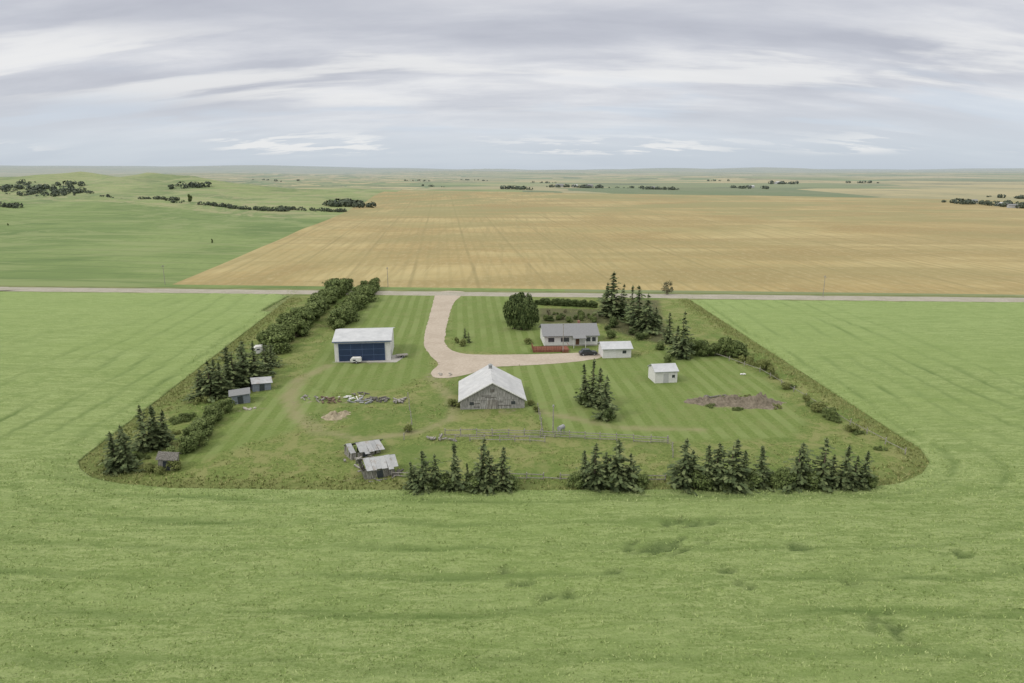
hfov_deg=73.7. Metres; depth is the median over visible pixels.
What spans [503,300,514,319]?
leafy tree
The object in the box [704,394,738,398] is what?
lumber pile
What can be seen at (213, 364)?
spruce tree
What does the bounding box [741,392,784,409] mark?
dirt mound
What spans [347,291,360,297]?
shrub
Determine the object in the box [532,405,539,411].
shrub
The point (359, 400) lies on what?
scrap metal pile
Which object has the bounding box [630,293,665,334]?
spruce tree
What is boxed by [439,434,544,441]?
rail fence
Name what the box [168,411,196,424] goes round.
shrub
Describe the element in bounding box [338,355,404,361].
shop apron
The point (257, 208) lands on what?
distant woods
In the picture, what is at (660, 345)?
shrub
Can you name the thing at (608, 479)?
shrub
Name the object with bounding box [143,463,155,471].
shrub
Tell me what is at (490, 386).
old barn
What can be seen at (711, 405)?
shrub
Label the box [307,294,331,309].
shrub
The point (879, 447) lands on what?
shrub
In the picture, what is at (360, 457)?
lumber pile
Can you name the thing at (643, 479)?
shrub
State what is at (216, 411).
shrub
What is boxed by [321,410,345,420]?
dirt mound
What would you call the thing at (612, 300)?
spruce tree
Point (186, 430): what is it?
shrub
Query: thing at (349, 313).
shrub
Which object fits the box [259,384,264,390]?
door
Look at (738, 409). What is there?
shrub
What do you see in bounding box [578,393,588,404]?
shrub
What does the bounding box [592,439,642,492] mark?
spruce tree
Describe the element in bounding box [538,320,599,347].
farmhouse
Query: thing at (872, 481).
shrub
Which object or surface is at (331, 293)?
shrub
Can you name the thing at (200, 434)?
shrub
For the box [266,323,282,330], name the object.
shrub
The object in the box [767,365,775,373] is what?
shrub
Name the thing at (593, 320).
shrub
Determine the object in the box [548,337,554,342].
window
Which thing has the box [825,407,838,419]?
shrub
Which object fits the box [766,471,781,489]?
shrub
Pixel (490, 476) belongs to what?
spruce tree
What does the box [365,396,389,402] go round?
lumber pile
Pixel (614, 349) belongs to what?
garage
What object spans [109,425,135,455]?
spruce tree
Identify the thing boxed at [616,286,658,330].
spruce tree
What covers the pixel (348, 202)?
distant woods
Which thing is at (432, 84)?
sky
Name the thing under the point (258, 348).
camper trailer
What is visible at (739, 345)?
shrub
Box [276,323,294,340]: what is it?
shrub
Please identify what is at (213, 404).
shrub
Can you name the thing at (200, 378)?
spruce tree
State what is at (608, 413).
shrub
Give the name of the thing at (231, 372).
spruce tree
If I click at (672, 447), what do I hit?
rail fence
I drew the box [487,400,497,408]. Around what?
door
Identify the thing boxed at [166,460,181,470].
shrub
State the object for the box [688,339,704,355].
shrub
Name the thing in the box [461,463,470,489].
spruce tree
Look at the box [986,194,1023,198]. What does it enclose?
distant woods
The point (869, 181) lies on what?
distant woods
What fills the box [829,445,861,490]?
spruce tree
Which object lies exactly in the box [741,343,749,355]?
shrub
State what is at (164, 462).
door
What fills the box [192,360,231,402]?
spruce tree
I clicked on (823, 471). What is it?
spruce tree
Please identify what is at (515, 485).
shrub
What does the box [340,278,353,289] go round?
shrub
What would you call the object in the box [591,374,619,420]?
spruce tree
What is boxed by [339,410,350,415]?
dirt mound
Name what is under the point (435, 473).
spruce tree
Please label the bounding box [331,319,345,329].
shrub
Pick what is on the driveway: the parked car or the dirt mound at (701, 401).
the parked car
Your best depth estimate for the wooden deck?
172.06 m
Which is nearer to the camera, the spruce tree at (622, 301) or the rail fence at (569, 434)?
the rail fence at (569, 434)
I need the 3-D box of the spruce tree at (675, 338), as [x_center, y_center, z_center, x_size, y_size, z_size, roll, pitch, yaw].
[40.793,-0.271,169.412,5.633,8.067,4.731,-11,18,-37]
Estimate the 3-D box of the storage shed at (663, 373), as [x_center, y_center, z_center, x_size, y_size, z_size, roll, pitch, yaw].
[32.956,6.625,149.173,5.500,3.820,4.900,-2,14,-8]
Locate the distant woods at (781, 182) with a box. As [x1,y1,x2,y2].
[768,180,798,183]
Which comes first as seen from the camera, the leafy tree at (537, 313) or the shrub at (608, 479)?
the shrub at (608, 479)
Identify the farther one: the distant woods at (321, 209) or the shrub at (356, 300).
the distant woods at (321, 209)
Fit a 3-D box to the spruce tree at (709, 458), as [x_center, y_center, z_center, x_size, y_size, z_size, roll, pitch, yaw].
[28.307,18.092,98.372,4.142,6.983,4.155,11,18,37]
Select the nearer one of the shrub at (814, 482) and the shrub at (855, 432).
the shrub at (814, 482)
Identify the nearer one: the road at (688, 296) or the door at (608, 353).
the door at (608, 353)
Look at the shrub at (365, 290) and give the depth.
235.72 m
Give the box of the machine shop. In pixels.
[332,327,394,361]
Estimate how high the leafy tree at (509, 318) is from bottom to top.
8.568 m
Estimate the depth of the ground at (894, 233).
491.37 m
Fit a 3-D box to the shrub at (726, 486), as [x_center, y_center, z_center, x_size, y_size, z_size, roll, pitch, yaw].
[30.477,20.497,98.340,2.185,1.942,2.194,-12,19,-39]
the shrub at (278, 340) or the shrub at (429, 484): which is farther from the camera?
the shrub at (278, 340)
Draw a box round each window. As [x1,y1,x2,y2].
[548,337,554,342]
[560,337,569,341]
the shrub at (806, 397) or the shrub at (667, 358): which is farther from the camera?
the shrub at (667, 358)
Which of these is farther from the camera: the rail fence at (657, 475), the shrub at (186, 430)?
the shrub at (186, 430)
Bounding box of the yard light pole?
[552,405,553,432]
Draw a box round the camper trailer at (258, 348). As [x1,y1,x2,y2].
[254,344,267,353]
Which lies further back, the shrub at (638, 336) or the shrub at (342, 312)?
the shrub at (342, 312)
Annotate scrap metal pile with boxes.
[320,396,340,402]
[347,396,372,403]
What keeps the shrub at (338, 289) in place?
on the yard lawn at (645, 404)
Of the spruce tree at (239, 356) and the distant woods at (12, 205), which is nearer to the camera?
the spruce tree at (239, 356)
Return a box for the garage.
[597,341,632,357]
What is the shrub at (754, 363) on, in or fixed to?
on the yard lawn at (645, 404)
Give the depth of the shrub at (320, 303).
214.80 m
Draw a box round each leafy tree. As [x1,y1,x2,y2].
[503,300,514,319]
[505,301,520,328]
[509,292,523,302]
[511,299,530,329]
[521,297,538,328]
[522,292,532,299]
[533,302,539,322]
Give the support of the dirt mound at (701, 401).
on the yard lawn at (645, 404)
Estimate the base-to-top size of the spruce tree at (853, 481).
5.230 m
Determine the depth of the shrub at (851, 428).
119.67 m
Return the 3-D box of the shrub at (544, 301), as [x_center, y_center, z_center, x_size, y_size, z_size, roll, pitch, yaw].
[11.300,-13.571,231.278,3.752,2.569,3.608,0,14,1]
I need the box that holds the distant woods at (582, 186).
[546,184,603,187]
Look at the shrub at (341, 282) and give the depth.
248.25 m
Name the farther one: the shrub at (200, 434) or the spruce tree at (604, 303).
the spruce tree at (604, 303)
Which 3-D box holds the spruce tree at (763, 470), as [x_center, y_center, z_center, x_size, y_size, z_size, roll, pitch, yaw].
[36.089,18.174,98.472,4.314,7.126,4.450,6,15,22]
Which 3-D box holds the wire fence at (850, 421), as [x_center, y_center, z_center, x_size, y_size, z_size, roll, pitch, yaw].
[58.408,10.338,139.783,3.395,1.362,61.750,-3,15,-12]
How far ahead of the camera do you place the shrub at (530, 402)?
133.44 m
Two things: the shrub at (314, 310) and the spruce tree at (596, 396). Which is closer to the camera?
the spruce tree at (596, 396)
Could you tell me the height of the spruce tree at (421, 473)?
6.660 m
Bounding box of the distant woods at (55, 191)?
[0,184,93,196]
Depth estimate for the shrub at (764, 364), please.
156.09 m
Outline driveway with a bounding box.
[424,291,601,377]
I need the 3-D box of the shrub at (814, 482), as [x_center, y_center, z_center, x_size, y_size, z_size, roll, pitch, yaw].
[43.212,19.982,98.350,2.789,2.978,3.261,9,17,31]
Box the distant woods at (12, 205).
[0,201,22,207]
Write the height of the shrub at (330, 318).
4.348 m
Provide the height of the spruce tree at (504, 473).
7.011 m
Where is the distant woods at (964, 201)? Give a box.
[941,198,997,204]
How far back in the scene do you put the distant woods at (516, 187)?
1484.93 m
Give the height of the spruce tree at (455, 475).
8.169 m
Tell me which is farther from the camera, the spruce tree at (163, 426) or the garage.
the garage
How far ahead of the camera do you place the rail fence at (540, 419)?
124.19 m
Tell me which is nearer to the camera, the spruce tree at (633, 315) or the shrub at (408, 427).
the shrub at (408, 427)
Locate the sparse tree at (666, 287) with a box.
[661,280,673,294]
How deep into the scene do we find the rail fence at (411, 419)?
123.23 m
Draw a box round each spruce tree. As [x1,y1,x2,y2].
[97,431,135,476]
[103,427,144,473]
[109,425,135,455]
[128,405,167,452]
[140,405,171,450]
[153,409,177,448]
[181,370,215,400]
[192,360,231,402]
[205,359,217,379]
[209,361,239,399]
[213,346,250,388]
[217,350,234,376]
[232,342,249,367]
[233,341,264,387]
[246,341,273,377]
[256,344,287,366]
[257,343,276,374]
[402,451,437,499]
[402,462,419,489]
[420,454,449,490]
[437,442,472,492]
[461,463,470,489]
[464,438,497,494]
[475,450,510,496]
[492,447,514,492]
[573,362,591,406]
[575,450,591,487]
[580,443,612,492]
[585,368,617,410]
[586,358,598,402]
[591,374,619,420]
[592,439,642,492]
[592,452,614,490]
[593,283,611,316]
[598,271,627,318]
[614,284,628,317]
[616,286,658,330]
[618,286,635,322]
[619,454,643,491]
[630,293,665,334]
[644,306,665,333]
[658,313,676,344]
[662,438,707,495]
[665,326,679,354]
[667,311,695,359]
[680,450,708,487]
[693,443,739,490]
[697,444,717,489]
[704,438,762,494]
[729,450,758,493]
[753,445,774,491]
[777,442,814,492]
[801,454,818,485]
[807,438,846,491]
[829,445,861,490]
[829,454,846,487]
[847,456,870,491]
[852,451,878,489]
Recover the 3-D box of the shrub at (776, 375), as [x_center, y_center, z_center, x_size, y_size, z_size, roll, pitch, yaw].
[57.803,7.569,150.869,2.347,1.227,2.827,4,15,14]
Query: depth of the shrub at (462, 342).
177.69 m
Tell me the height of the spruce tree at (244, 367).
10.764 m
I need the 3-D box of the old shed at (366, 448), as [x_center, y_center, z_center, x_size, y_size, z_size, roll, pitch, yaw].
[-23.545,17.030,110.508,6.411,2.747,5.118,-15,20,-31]
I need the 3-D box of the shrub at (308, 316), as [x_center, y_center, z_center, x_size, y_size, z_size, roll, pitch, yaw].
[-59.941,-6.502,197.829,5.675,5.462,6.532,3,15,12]
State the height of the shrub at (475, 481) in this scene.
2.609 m
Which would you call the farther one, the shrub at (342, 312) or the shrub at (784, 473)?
the shrub at (342, 312)
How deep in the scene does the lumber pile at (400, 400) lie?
135.57 m
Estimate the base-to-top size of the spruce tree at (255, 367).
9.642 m
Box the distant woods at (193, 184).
[167,181,211,188]
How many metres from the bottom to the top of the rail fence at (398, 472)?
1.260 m
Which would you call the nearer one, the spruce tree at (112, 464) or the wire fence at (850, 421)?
the spruce tree at (112, 464)
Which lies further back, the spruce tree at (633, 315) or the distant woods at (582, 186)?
the distant woods at (582, 186)
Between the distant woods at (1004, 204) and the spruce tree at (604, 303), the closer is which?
the spruce tree at (604, 303)
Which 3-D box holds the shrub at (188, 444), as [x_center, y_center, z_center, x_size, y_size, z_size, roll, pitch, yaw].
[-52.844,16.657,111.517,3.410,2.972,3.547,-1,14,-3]
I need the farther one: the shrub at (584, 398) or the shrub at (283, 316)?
the shrub at (283, 316)
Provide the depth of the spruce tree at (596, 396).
131.63 m
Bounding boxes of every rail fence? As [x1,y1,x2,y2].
[391,470,407,476]
[403,392,411,439]
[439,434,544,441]
[444,428,668,442]
[509,472,568,479]
[537,403,542,434]
[640,474,665,479]
[667,436,673,457]
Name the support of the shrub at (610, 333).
on the yard lawn at (645, 404)
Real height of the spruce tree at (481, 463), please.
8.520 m
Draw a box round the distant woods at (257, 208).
[197,201,290,211]
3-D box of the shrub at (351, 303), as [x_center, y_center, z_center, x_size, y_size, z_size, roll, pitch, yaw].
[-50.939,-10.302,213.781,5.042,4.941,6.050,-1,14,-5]
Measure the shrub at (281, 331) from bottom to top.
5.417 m
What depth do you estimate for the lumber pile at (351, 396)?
137.69 m
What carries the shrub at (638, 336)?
on the yard lawn at (645, 404)
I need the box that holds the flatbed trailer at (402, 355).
[393,353,407,357]
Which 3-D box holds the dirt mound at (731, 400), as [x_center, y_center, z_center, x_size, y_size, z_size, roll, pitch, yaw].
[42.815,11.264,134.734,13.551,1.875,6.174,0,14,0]
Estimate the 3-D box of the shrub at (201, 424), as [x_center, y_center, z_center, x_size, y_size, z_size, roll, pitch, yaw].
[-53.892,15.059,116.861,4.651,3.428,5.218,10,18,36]
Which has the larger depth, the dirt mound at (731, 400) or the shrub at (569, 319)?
the shrub at (569, 319)
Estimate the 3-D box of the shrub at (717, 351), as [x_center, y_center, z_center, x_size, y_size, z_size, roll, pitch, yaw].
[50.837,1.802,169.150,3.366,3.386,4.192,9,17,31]
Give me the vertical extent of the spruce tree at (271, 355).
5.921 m
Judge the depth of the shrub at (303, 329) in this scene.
186.65 m
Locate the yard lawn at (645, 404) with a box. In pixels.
[78,294,928,489]
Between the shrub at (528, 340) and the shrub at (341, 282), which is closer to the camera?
the shrub at (528, 340)
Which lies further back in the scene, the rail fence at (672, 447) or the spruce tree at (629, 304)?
the spruce tree at (629, 304)
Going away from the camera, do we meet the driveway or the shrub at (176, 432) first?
the shrub at (176, 432)
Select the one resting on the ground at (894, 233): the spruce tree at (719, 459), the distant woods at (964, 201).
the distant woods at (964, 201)
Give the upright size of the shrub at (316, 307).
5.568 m
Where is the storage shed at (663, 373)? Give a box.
[648,363,678,382]
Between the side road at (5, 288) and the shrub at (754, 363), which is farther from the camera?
the side road at (5, 288)
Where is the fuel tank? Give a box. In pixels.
[557,424,564,434]
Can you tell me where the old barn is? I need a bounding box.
[458,363,526,409]
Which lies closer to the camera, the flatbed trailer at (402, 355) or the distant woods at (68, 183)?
the flatbed trailer at (402, 355)
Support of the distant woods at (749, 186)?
on the ground at (894, 233)
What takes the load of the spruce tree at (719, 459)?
on the yard lawn at (645, 404)
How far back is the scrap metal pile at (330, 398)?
136.07 m
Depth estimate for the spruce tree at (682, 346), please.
165.22 m
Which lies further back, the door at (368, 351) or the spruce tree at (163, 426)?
the door at (368, 351)
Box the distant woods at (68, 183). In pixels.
[5,179,85,188]
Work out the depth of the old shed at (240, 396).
134.23 m
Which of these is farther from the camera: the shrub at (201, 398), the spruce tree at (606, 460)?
the shrub at (201, 398)
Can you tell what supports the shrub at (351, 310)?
on the yard lawn at (645, 404)
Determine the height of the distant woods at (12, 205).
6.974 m
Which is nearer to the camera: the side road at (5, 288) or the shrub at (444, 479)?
the shrub at (444, 479)
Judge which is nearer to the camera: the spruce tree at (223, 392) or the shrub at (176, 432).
the shrub at (176, 432)
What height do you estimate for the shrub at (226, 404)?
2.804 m
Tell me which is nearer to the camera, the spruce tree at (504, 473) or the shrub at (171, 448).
the spruce tree at (504, 473)
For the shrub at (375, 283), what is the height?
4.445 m
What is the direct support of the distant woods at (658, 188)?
on the ground at (894, 233)
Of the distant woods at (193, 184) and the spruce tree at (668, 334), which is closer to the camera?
the spruce tree at (668, 334)
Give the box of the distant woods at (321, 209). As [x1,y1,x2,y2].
[278,205,346,211]
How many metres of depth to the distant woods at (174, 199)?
701.41 m
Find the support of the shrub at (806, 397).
on the yard lawn at (645, 404)
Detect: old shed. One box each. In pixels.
[155,451,181,470]
[228,387,249,403]
[250,376,272,391]
[343,439,384,459]
[356,454,397,481]
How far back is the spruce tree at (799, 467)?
97.86 m
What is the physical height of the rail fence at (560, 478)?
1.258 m
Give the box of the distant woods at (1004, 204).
[982,200,1023,207]
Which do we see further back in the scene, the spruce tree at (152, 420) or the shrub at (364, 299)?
the shrub at (364, 299)
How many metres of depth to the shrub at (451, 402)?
132.43 m
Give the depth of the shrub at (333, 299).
230.12 m
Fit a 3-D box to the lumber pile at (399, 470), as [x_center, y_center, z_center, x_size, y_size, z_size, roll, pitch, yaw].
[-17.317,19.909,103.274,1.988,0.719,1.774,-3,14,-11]
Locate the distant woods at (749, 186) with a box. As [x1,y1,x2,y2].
[730,185,768,188]
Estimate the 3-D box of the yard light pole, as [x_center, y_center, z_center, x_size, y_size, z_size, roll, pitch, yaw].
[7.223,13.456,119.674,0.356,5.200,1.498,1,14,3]
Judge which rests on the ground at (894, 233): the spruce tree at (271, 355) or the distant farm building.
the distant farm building
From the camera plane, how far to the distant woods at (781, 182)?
2006.69 m
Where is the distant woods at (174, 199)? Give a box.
[101,194,184,202]
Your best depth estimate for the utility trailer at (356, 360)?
161.81 m
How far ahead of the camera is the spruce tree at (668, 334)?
180.05 m
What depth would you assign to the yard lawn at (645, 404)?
128.56 m
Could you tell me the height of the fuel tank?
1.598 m
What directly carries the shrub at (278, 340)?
on the yard lawn at (645, 404)
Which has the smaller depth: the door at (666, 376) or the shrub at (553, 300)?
the door at (666, 376)
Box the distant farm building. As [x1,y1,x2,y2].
[1006,204,1018,207]
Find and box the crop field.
[0,291,1023,682]
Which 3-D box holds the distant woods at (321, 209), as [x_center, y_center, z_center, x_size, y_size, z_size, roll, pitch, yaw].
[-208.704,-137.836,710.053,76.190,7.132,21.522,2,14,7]
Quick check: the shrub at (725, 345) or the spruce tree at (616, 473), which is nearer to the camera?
the spruce tree at (616, 473)
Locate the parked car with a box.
[579,348,597,355]
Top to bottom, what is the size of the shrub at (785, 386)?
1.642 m
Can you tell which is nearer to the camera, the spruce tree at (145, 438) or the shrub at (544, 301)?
the spruce tree at (145, 438)
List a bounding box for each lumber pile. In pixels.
[301,394,326,401]
[339,395,363,399]
[343,456,361,461]
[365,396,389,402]
[382,397,406,403]
[391,469,403,476]
[426,433,456,441]
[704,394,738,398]
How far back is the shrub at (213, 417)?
122.16 m
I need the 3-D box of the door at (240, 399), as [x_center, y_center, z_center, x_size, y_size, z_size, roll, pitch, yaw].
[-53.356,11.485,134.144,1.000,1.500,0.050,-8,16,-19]
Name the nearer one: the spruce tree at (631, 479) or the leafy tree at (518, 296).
the spruce tree at (631, 479)
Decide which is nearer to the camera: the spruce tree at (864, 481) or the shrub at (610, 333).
the spruce tree at (864, 481)
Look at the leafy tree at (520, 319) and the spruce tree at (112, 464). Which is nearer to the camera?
the spruce tree at (112, 464)
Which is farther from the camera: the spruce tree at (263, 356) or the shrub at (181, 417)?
the spruce tree at (263, 356)
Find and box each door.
[163,461,169,470]
[237,396,243,403]
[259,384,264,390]
[338,343,384,361]
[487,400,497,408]
[605,350,615,357]
[663,374,668,382]
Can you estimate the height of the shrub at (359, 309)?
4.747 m
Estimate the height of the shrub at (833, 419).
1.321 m
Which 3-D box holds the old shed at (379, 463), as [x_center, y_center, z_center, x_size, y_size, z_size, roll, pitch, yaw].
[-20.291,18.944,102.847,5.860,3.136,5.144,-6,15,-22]
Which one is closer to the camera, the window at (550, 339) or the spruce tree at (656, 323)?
the window at (550, 339)
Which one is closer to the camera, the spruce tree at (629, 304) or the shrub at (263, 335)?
the shrub at (263, 335)
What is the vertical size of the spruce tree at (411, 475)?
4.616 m
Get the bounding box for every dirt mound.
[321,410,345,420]
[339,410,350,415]
[684,396,710,405]
[710,394,743,406]
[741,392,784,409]
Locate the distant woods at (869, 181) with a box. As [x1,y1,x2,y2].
[846,180,878,182]
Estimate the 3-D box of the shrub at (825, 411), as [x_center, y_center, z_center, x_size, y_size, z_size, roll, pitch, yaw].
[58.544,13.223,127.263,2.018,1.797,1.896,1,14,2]
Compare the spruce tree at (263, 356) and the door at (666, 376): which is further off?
the spruce tree at (263, 356)
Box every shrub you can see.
[134,452,150,459]
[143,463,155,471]
[153,466,165,473]
[165,445,176,451]
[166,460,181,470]
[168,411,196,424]
[168,430,180,435]
[176,435,199,453]
[181,426,194,436]
[188,417,213,436]
[189,429,208,445]
[192,395,215,404]
[201,406,224,420]
[202,403,223,415]
[206,414,217,425]
[217,398,236,411]
[255,329,275,348]
[261,331,291,353]
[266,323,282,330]
[270,328,291,344]
[275,312,291,323]
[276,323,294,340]
[280,316,310,336]
[290,306,314,322]
[296,310,314,325]
[305,300,327,313]
[305,306,321,320]
[306,303,323,319]
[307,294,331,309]
[322,278,339,287]
[322,287,339,294]
[323,291,337,303]
[325,296,336,303]
[325,308,349,325]
[327,314,346,323]
[330,285,342,298]
[331,279,349,293]
[331,307,354,323]
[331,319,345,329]
[338,285,346,295]
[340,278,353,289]
[340,296,362,310]
[340,305,359,321]
[344,298,359,307]
[344,301,357,314]
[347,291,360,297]
[352,295,369,306]
[357,286,378,301]
[360,280,367,285]
[365,284,376,290]
[368,280,379,289]
[402,424,412,431]
[424,482,433,489]
[437,473,454,489]
[447,399,456,405]
[459,339,467,345]
[464,474,479,491]
[505,474,519,490]
[524,338,532,343]
[527,399,534,404]
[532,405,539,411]
[540,297,548,304]
[547,315,554,320]
[551,298,559,305]
[563,298,569,305]
[565,470,584,488]
[566,316,572,321]
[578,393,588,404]
[579,299,586,306]
[591,316,597,322]
[602,407,616,420]
[604,474,614,488]
[606,329,616,337]
[608,316,618,327]
[628,328,635,333]
[634,474,649,488]
[635,332,644,339]
[655,341,664,349]
[664,354,672,361]
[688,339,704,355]
[690,468,713,491]
[699,342,717,356]
[705,403,715,407]
[712,342,722,355]
[717,337,736,356]
[719,480,731,490]
[729,340,746,357]
[732,406,743,410]
[736,354,754,364]
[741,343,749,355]
[743,469,763,487]
[750,360,758,366]
[756,359,773,369]
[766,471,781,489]
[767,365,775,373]
[768,373,778,379]
[772,403,781,408]
[776,467,797,488]
[781,381,791,389]
[802,394,810,401]
[803,471,820,491]
[810,401,826,411]
[822,407,829,416]
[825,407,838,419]
[825,416,840,422]
[842,423,860,431]
[853,430,865,435]
[865,473,878,488]
[873,445,887,450]
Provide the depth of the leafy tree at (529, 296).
211.45 m
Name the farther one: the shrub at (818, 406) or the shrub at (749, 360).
the shrub at (749, 360)
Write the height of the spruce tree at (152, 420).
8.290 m
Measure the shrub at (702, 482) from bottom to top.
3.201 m
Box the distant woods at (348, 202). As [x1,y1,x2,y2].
[322,198,376,207]
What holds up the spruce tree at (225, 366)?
on the yard lawn at (645, 404)
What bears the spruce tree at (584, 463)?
on the yard lawn at (645, 404)
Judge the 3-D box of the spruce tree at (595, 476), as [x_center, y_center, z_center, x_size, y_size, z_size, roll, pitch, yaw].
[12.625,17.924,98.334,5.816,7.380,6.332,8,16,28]
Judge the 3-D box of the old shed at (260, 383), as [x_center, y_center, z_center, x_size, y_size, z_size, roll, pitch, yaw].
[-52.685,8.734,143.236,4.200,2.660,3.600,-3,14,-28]
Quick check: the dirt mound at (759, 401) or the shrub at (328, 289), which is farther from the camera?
the shrub at (328, 289)
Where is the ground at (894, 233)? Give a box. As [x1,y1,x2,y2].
[0,165,1023,522]
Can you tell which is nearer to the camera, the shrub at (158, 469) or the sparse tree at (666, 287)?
the shrub at (158, 469)
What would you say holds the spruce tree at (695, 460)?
on the yard lawn at (645, 404)
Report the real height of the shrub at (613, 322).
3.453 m
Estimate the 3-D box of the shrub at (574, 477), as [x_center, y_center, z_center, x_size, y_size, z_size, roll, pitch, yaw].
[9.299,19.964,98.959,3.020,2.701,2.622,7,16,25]
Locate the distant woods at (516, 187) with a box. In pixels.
[500,185,532,189]
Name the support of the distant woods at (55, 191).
on the ground at (894, 233)
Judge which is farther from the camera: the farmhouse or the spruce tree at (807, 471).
the farmhouse
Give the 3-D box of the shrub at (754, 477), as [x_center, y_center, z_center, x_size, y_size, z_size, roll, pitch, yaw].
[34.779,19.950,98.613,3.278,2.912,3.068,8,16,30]
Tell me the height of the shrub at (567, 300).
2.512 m
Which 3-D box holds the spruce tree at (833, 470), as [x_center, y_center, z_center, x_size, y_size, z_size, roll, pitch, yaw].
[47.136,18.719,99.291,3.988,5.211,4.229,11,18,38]
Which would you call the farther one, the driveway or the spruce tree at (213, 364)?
the driveway
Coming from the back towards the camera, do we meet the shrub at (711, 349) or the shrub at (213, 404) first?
the shrub at (711, 349)
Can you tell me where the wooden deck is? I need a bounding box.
[531,343,568,352]
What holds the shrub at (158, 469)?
on the yard lawn at (645, 404)
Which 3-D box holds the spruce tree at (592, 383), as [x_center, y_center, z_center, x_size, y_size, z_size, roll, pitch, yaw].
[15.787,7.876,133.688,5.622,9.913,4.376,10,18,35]
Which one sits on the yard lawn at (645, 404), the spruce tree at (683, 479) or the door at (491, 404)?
the spruce tree at (683, 479)
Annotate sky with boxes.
[0,0,1023,169]
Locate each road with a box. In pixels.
[0,287,21,290]
[3,287,1023,301]
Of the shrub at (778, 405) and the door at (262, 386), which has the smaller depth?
the shrub at (778, 405)
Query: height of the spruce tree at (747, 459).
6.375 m
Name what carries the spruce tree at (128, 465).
on the yard lawn at (645, 404)
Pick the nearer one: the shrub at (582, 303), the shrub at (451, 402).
the shrub at (451, 402)
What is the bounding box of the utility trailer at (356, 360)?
[346,356,361,363]
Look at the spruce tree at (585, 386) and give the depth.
133.48 m
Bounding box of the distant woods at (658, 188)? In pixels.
[640,186,677,189]
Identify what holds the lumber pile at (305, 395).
on the yard lawn at (645, 404)
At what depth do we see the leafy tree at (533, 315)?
194.96 m
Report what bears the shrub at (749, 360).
on the yard lawn at (645, 404)
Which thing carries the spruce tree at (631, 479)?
on the yard lawn at (645, 404)
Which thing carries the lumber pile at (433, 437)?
on the yard lawn at (645, 404)
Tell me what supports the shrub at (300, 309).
on the yard lawn at (645, 404)
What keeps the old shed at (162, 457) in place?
on the yard lawn at (645, 404)
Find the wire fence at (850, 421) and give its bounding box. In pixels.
[716,353,906,453]
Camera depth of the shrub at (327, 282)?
254.96 m
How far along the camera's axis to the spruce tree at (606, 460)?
98.23 m
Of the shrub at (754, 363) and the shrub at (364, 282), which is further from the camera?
the shrub at (364, 282)
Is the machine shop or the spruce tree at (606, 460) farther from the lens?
the machine shop
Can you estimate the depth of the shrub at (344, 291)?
246.38 m
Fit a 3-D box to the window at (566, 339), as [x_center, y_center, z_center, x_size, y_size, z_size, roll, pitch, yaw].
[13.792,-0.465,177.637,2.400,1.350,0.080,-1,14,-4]
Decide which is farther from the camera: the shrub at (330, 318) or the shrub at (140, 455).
the shrub at (330, 318)
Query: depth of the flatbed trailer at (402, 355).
167.19 m
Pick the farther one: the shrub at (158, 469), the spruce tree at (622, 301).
the spruce tree at (622, 301)
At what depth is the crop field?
81.90 m
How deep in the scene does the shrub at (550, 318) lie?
206.49 m

